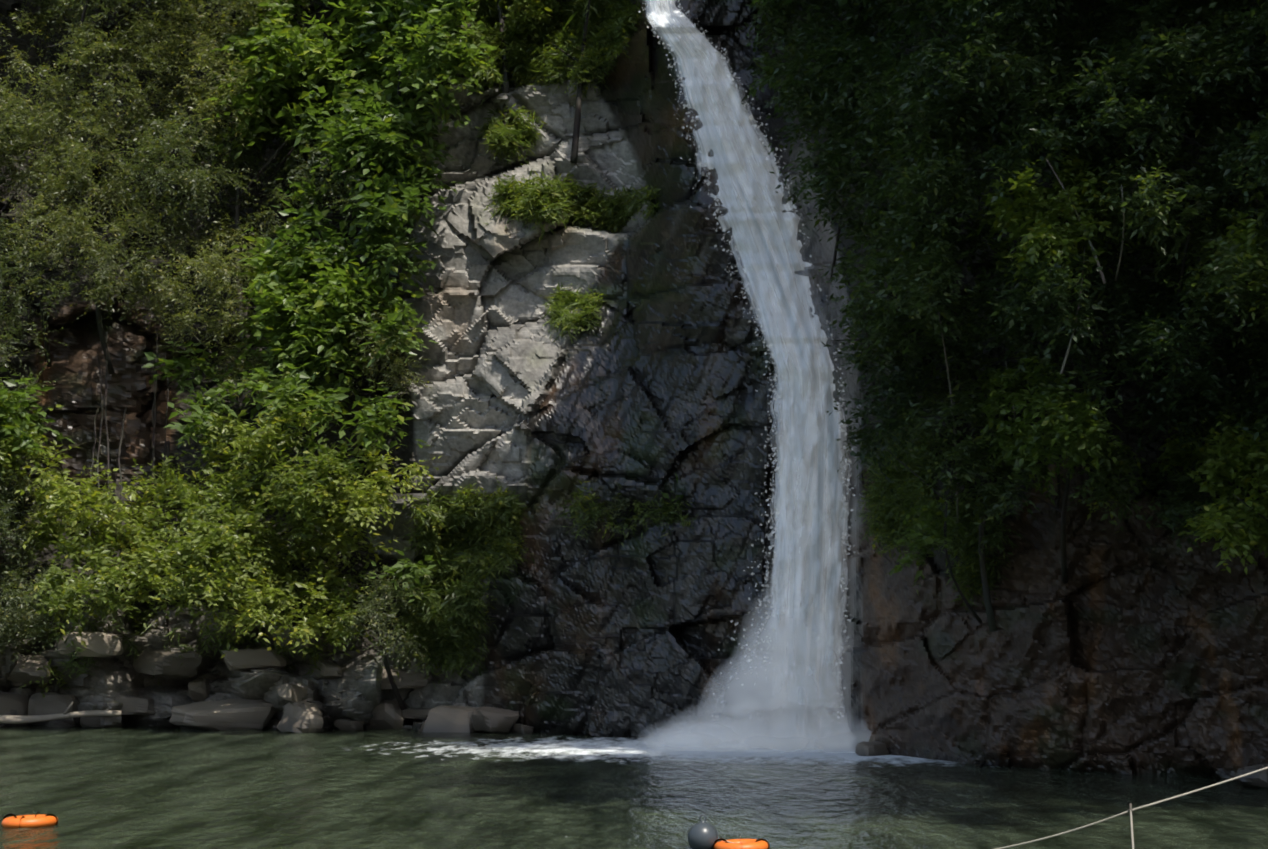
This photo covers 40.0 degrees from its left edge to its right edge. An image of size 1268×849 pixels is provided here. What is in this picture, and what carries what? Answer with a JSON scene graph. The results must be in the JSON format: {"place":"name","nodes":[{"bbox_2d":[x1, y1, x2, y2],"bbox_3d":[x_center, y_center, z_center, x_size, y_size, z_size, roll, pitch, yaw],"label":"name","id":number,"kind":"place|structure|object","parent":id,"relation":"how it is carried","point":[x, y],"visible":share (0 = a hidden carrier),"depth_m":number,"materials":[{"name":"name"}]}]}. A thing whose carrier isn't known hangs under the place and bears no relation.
{"place":"outdoors","nodes":[
{"label":"outdoors","id":0,"kind":"place"},
{"bbox_2d":[0,0,1267,780],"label":"cliff terrain","id":1,"kind":"structure","parent":0,"point":[1140,646],"depth_m":35.70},
{"bbox_2d":[0,701,120,723],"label":"driftwood log","id":2,"kind":"object","parent":1,"relation":"on","point":[13,719],"visible":1,"depth_m":36.95,"materials":[{"name":"grey wood"}]},
{"bbox_2d":[0,0,1267,697],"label":"forest foliage","id":3,"kind":"object","parent":1,"relation":"on","point":[286,70],"visible":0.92,"depth_m":34.53,"materials":[{"name":"green plant"}]},
{"bbox_2d":[0,631,1267,787],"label":"shore boulders","id":4,"kind":"object","parent":1,"relation":"on","point":[300,715],"visible":0.67,"depth_m":36.82,"materials":[{"name":"grey stone"}]},
{"bbox_2d":[0,0,1267,709],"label":"forest trunks and vines","id":5,"kind":"object","parent":1,"relation":"on","point":[574,160],"visible":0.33,"depth_m":39.55,"materials":[{"name":"brown plant"}]},
{"bbox_2d":[389,0,1014,689],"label":"ledge ferns","id":6,"kind":"object","parent":1,"relation":"on","point":[477,510],"visible":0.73,"depth_m":36.72,"materials":[{"name":"green plant"}]},
{"bbox_2d":[318,0,1165,30],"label":"forest foliage","id":7,"kind":"object","parent":1,"relation":"on","point":[840,3],"visible":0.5,"depth_m":32.95,"materials":[{"name":"green plant"}]},
{"bbox_2d":[645,0,850,747],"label":"waterfall","id":8,"kind":"structure","parent":1,"relation":"on","point":[839,552],"depth_m":32.73,"materials":[{"name":"white liquid"}]},
{"bbox_2d":[0,724,1267,848],"bbox_3d":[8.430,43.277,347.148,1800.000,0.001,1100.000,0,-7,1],"label":"pool water","id":9,"kind":"structure","parent":0,"point":[126,786],"depth_m":21.86,"materials":[{"name":"green liquid"}]},
{"bbox_2d":[1,812,57,827],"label":"ring float","id":10,"kind":"object","parent":9,"relation":"in","point":[33,821],"visible":0.88,"depth_m":18.42,"materials":[{"name":"orange plastic"}]},
{"bbox_2d":[688,814,717,848],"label":"ball buoy","id":11,"kind":"object","parent":9,"relation":"on","point":[702,834],"visible":0.96,"depth_m":16.49,"materials":[{"name":"grey plastic"}]},
{"bbox_2d":[713,836,769,848],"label":"ring float","id":12,"kind":"object","parent":9,"relation":"on","point":[761,843],"visible":0.98,"depth_m":16.34,"materials":[{"name":"orange plastic"}]},
{"bbox_2d":[719,767,1267,848],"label":"mooring ropes","id":13,"kind":"object","parent":9,"relation":"on","point":[1167,799],"visible":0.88,"depth_m":15.28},
{"bbox_2d":[1127,803,1133,836],"bbox_3d":[4.295,3.864,15.003,0.056,1.180,0.056,0,-7,1],"label":"mooring stake","id":14,"kind":"object","parent":9,"relation":"in","point":[1130,805],"visible":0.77,"depth_m":15.06,"materials":[{"name":"grey wood"}]},
{"bbox_2d":[639,0,853,747],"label":"water droplets","id":15,"kind":"object","parent":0,"point":[672,49],"visible":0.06,"depth_m":32.10},
{"bbox_2d":[648,0,854,749],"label":"waterfall spray","id":16,"kind":"object","parent":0,"point":[802,428],"visible":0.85,"depth_m":32.10,"materials":[{"name":"white liquid"}]},
{"bbox_2d":[638,585,870,752],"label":"water spray","id":17,"kind":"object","parent":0,"point":[722,725],"depth_m":31.05,"materials":[{"name":"white liquid"}]}
]}

